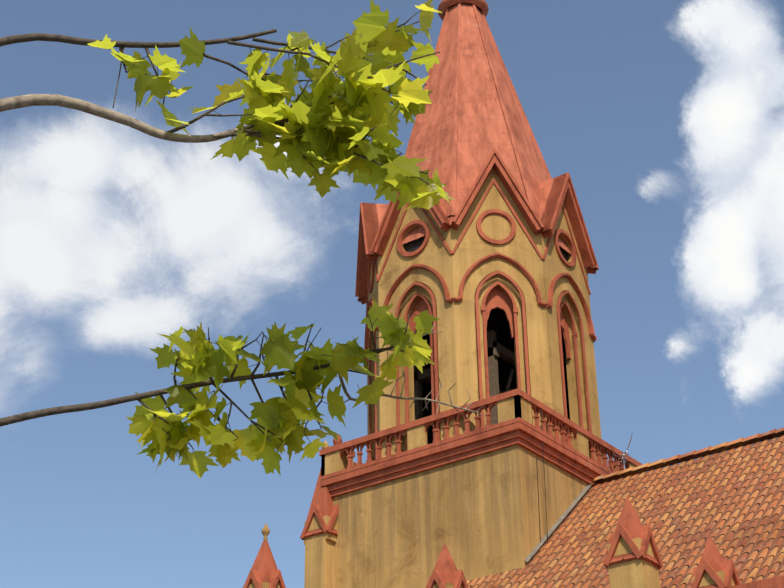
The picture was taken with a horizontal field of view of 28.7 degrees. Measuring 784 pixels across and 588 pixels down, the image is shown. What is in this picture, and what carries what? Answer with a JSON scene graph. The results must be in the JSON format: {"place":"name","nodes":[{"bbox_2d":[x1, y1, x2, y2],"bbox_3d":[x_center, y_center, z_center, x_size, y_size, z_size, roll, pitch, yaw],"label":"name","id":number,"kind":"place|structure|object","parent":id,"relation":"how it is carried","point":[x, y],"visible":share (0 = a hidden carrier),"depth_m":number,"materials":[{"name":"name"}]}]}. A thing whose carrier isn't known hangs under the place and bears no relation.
{"place":"outdoors","nodes":[
{"label":"outdoors","id":0,"kind":"place"},
{"bbox_2d":[0,10,484,453],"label":"tree branches","id":1,"kind":"object","parent":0,"point":[16,102],"visible":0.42,"depth_m":6.37,"materials":[{"name":"grey plant"}]},
{"bbox_2d":[88,0,454,478],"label":"leaves","id":2,"kind":"object","parent":1,"relation":"attached to","point":[353,114],"visible":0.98,"depth_m":6.38,"materials":[{"name":"green plant"}]},
{"bbox_2d":[0,0,783,587],"label":"sky","id":3,"kind":"structure","parent":0,"point":[664,118],"materials":[{"name":"blue"}]},
{"bbox_2d":[300,388,641,587],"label":"tower base","id":4,"kind":"object","parent":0,"point":[488,499],"visible":0.88,"depth_m":35.32,"materials":[{"name":"beige paint"}]},
{"bbox_2d":[355,0,603,465],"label":"bell tower","id":5,"kind":"structure","parent":4,"relation":"on","point":[493,266],"depth_m":38.45,"materials":[{"name":"paint"}]},
{"bbox_2d":[243,481,783,587],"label":"pinnacles","id":6,"kind":"structure","parent":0,"point":[632,558],"depth_m":27.59,"materials":[{"name":"red paint"}]},
{"bbox_2d":[612,433,632,477],"bbox_3d":[5.549,4.035,36.628,0.257,1.044,1.204,3,-29,-8],"label":"tv aerial","id":7,"kind":"object","parent":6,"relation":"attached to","point":[623,455],"visible":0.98,"depth_m":36.62,"materials":[{"name":"metal"}]},
{"bbox_2d":[466,427,783,587],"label":"nave roof tiles","id":8,"kind":"object","parent":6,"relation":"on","point":[730,502],"visible":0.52,"depth_m":32.28,"materials":[{"name":"tile"}]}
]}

